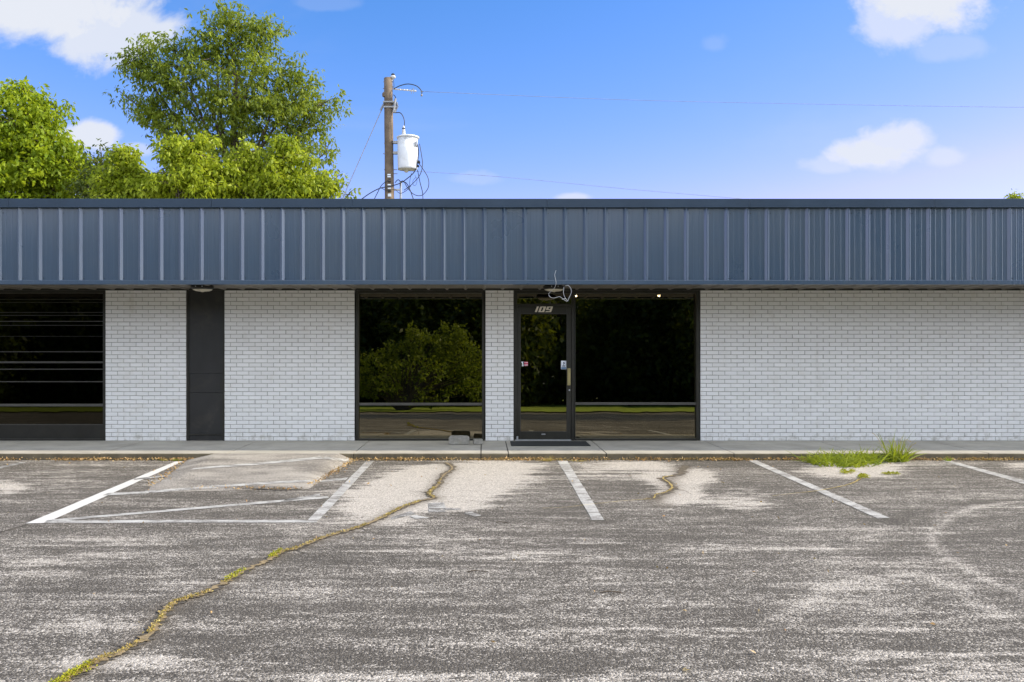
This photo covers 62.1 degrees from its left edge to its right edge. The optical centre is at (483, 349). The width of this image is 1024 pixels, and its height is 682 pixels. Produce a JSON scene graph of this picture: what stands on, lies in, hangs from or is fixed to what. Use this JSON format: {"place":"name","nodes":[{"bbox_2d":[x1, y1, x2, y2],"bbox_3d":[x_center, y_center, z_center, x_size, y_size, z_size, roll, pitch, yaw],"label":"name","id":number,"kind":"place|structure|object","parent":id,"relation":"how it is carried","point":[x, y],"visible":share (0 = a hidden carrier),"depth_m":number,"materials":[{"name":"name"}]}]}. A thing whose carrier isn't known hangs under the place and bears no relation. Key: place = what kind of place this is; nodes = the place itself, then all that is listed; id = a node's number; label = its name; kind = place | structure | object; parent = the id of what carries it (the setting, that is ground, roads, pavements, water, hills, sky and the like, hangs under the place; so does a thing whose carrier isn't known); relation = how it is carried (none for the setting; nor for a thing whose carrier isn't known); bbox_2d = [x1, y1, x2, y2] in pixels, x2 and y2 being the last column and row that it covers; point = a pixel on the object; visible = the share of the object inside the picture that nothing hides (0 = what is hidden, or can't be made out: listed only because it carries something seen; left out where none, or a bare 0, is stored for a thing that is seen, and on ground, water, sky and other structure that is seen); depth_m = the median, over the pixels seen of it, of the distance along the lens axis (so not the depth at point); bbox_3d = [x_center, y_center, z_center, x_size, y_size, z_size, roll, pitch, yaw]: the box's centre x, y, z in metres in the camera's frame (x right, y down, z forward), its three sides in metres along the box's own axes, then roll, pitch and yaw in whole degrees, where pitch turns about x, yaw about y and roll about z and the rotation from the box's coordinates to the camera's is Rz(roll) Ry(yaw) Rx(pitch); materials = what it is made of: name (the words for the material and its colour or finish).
{"place":"outdoors","nodes":[
{"label":"outdoors","id":0,"kind":"place"},
{"bbox_2d":[0,460,1023,681],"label":"parking lot","id":1,"kind":"structure","parent":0,"point":[874,602],"depth_m":6.27,"materials":[{"name":"grey asphalt"}]},
{"bbox_2d":[48,547,284,681],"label":"moss","id":2,"kind":"object","parent":1,"relation":"on","point":[68,671],"visible":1,"depth_m":4.40,"materials":[{"name":"plant"}]},
{"bbox_2d":[134,454,350,492],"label":"ramp","id":3,"kind":"structure","parent":1,"relation":"on","point":[212,472],"depth_m":10.83,"materials":[{"name":"concrete"}]},
{"bbox_2d":[60,478,441,680],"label":"pavement crack","id":4,"kind":"object","parent":1,"relation":"on","point":[191,595],"visible":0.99,"depth_m":5.53,"materials":[{"name":"plant"}]},
{"bbox_2d":[0,456,1023,652],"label":"leaf litter","id":5,"kind":"object","parent":1,"relation":"on","point":[525,458],"visible":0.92,"depth_m":12.26,"materials":[{"name":"brown plant"}]},
{"bbox_2d":[537,455,565,461],"bbox_3d":[0.947,1.566,12.249,0.558,0.109,0.300,0,0,0],"label":"dry grass tuft","id":6,"kind":"object","parent":1,"relation":"on","point":[544,459],"visible":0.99,"depth_m":12.26,"materials":[{"name":"beige plant"}]},
{"bbox_2d":[788,444,905,467],"bbox_3d":[5.073,1.472,12.043,1.767,0.287,1.338,0,0,-38],"label":"grass clump","id":7,"kind":"object","parent":1,"relation":"on","point":[854,460],"visible":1,"depth_m":11.89,"materials":[{"name":"green plant"}]},
{"bbox_2d":[839,468,900,478],"bbox_3d":[4.920,1.585,11.038,0.799,0.050,0.629,0,0,-26],"label":"moss","id":8,"kind":"object","parent":1,"relation":"on","point":[863,475],"visible":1,"depth_m":10.96,"materials":[{"name":"green plant"}]},
{"bbox_2d":[872,430,925,462],"bbox_3d":[5.934,1.357,12.174,1.002,0.505,0.722,0,0,0],"label":"grass clump","id":9,"kind":"object","parent":1,"relation":"on","point":[895,452],"visible":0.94,"depth_m":12.18,"materials":[{"name":"green plant"}]},
{"bbox_2d":[0,439,1023,459],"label":"walkway","id":10,"kind":"structure","parent":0,"point":[609,450],"depth_m":12.80,"materials":[{"name":"concrete"}]},
{"bbox_2d":[448,435,468,444],"bbox_3d":[-0.396,1.434,13.520,0.328,0.132,0.174,0,0,2],"label":"concrete block","id":11,"kind":"object","parent":10,"relation":"on","point":[458,439],"depth_m":13.44,"materials":[{"name":"grey concrete"}]},
{"bbox_2d":[473,439,482,443],"bbox_3d":[-0.095,1.460,13.508,0.153,0.082,0.124,0,0,-7],"label":"concrete block","id":12,"kind":"object","parent":10,"relation":"on","point":[477,441],"depth_m":13.45,"materials":[{"name":"grey concrete"}]},
{"bbox_2d":[0,199,1023,440],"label":"commercial building","id":13,"kind":"structure","parent":10,"relation":"on","point":[668,320],"depth_m":14.02,"materials":[{"name":"white brick"}]},
{"bbox_2d":[0,291,105,440],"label":"window","id":14,"kind":"structure","parent":13,"relation":"in","point":[53,343],"depth_m":14.11,"materials":[{"name":"black glass"}]},
{"bbox_2d":[191,285,213,291],"bbox_3d":[-4.390,-0.956,13.252,0.344,0.115,0.351,0,0,0],"label":"soffit light","id":15,"kind":"object","parent":13,"relation":"attached to","point":[201,288],"visible":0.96,"depth_m":13.13,"materials":[{"name":"metal"}]},
{"bbox_2d":[356,291,483,440],"bbox_3d":[-1.056,0.261,14.096,2.128,2.478,0.118,0,0,0],"label":"window","id":16,"kind":"structure","parent":13,"relation":"in","point":[420,354],"depth_m":14.11,"materials":[{"name":"black glass"}]},
{"bbox_2d":[516,306,570,439],"bbox_3d":[0.990,0.382,14.049,0.908,2.207,0.117,0,0,0],"label":"door","id":17,"kind":"structure","parent":13,"relation":"in","point":[543,345],"depth_m":14.08,"materials":[{"name":"black glass"}]},
{"bbox_2d":[543,285,564,291],"bbox_3d":[1.092,-0.956,13.252,0.344,0.115,0.351,0,0,0],"label":"soffit light","id":18,"kind":"object","parent":13,"relation":"attached to","point":[557,288],"visible":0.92,"depth_m":13.13,"materials":[{"name":"metal"}]},
{"bbox_2d":[549,271,571,300],"bbox_3d":[1.137,-0.963,12.799,0.359,0.474,0.098,0,0,17],"label":"loose cable","id":19,"kind":"object","parent":13,"relation":"hanging from","point":[563,291],"visible":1,"depth_m":12.78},
{"bbox_2d":[574,291,698,440],"bbox_3d":[2.525,0.261,14.096,2.062,2.478,0.118,0,0,0],"label":"window","id":20,"kind":"structure","parent":13,"relation":"in","point":[636,353],"depth_m":14.11,"materials":[{"name":"black glass"}]},
{"bbox_2d":[510,441,590,445],"bbox_3d":[1.043,1.496,13.554,1.238,0.011,0.647,0,0,0],"label":"door mat","id":21,"kind":"object","parent":10,"relation":"on","point":[549,443],"depth_m":13.51,"materials":[{"name":"black rubber"}]},
{"bbox_2d":[0,0,1023,198],"label":"sky","id":22,"kind":"structure","parent":0,"point":[926,57],"materials":[{"name":"blue"}]},
{"bbox_2d":[423,91,973,106],"bbox_3d":[11.150,-7.597,26.038,26.048,0.191,0.072,0,0,-3],"label":"power line","id":23,"kind":"object","parent":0,"point":[696,101],"visible":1,"depth_m":25.73,"materials":[{"name":"black metal"}]},
{"label":"ground","id":24,"kind":"structure","parent":0,"visible":0},
{"bbox_2d":[0,75,98,198],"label":"tree","id":25,"kind":"object","parent":24,"relation":"on","point":[40,154],"visible":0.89,"depth_m":29.47,"materials":[{"name":"green plant"}]},
{"bbox_2d":[63,138,113,198],"bbox_3d":[-13.018,-2.484,28.922,2.932,9.381,2.356,0,0,0],"label":"tree","id":26,"kind":"object","parent":24,"relation":"on","point":[82,188],"visible":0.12,"depth_m":28.66,"materials":[{"name":"green plant"}]},
{"bbox_2d":[81,141,158,198],"bbox_3d":[-11.245,-2.200,26.975,2.765,8.816,2.224,0,0,14],"label":"tree","id":27,"kind":"object","parent":24,"relation":"on","point":[117,181],"visible":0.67,"depth_m":26.62,"materials":[{"name":"green plant"}]},
{"bbox_2d":[127,131,243,198],"bbox_3d":[-9.222,-2.306,26.485,3.532,9.043,2.338,0,0,0],"label":"tree","id":28,"kind":"object","parent":24,"relation":"on","point":[187,173],"visible":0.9,"depth_m":26.12,"materials":[{"name":"green plant"}]},
{"bbox_2d":[101,0,353,179],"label":"tree","id":29,"kind":"object","parent":24,"relation":"on","point":[280,108],"visible":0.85,"depth_m":33.62,"materials":[{"name":"green plant"}]},
{"bbox_2d":[211,136,274,198],"bbox_3d":[-7.772,-2.275,27.007,2.940,8.983,2.174,0,0,0],"label":"tree","id":30,"kind":"object","parent":24,"relation":"on","point":[248,157],"visible":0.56,"depth_m":26.62,"materials":[{"name":"green plant"}]},
{"bbox_2d":[239,133,360,198],"bbox_3d":[-5.855,-2.357,27.084,3.931,9.122,2.382,0,0,0],"label":"tree","id":31,"kind":"object","parent":24,"relation":"on","point":[289,180],"visible":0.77,"depth_m":26.66,"materials":[{"name":"green plant"}]},
{"bbox_2d":[382,73,416,198],"bbox_3d":[-2.523,-3.071,25.394,1.035,10.350,0.340,0,0,0],"label":"utility pole","id":32,"kind":"object","parent":24,"relation":"on","point":[390,106],"visible":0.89,"depth_m":25.29,"materials":[{"name":"brown wood"}]},
{"bbox_2d":[342,110,381,198],"bbox_3d":[-3.937,-5.177,25.400,1.952,4.388,0.027,0,0,0],"label":"guy wire","id":33,"kind":"object","parent":32,"relation":"attached to","point":[361,154],"visible":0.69,"depth_m":25.39,"materials":[{"name":"grey metal"}]},
{"bbox_2d":[393,125,418,172],"bbox_3d":[-2.316,-5.963,25.300,0.778,1.374,0.674,0,0,0],"label":"transformer","id":34,"kind":"object","parent":32,"relation":"attached to","point":[406,152],"visible":1,"depth_m":25.05,"materials":[{"name":"white metal"}]},
{"bbox_2d":[362,144,418,198],"bbox_3d":[-2.806,-5.265,25.200,1.759,1.690,0.031,0,0,0],"label":"cable","id":35,"kind":"object","parent":34,"relation":"attached to","point":[400,182],"visible":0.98,"depth_m":25.19,"materials":[{"name":"black rubber"}]},
{"bbox_2d":[404,144,422,189],"bbox_3d":[-2.093,-5.410,25.180,0.568,1.389,0.023,0,0,0],"label":"cable","id":36,"kind":"object","parent":34,"relation":"hanging from","point":[421,169],"visible":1,"depth_m":25.17,"materials":[{"name":"black rubber"}]},
{"bbox_2d":[400,164,428,195],"bbox_3d":[-2.062,-5.060,25.200,0.879,1.011,0.024,0,0,0],"label":"cable","id":37,"kind":"object","parent":34,"relation":"hanging from","point":[427,188],"visible":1,"depth_m":25.19,"materials":[{"name":"black rubber"}]},
{"bbox_2d":[399,170,740,198],"bbox_3d":[4.191,-4.796,25.400,13.493,1.147,0.012,0,0,0],"label":"power line","id":38,"kind":"object","parent":32,"relation":"attached to","point":[572,183],"visible":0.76,"depth_m":25.39,"materials":[{"name":"black metal"}]},
{"bbox_2d":[1004,188,1023,198],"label":"tree","id":39,"kind":"object","parent":24,"relation":"on","point":[1014,196],"visible":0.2,"depth_m":29.86,"materials":[{"name":"green plant"}]}
]}

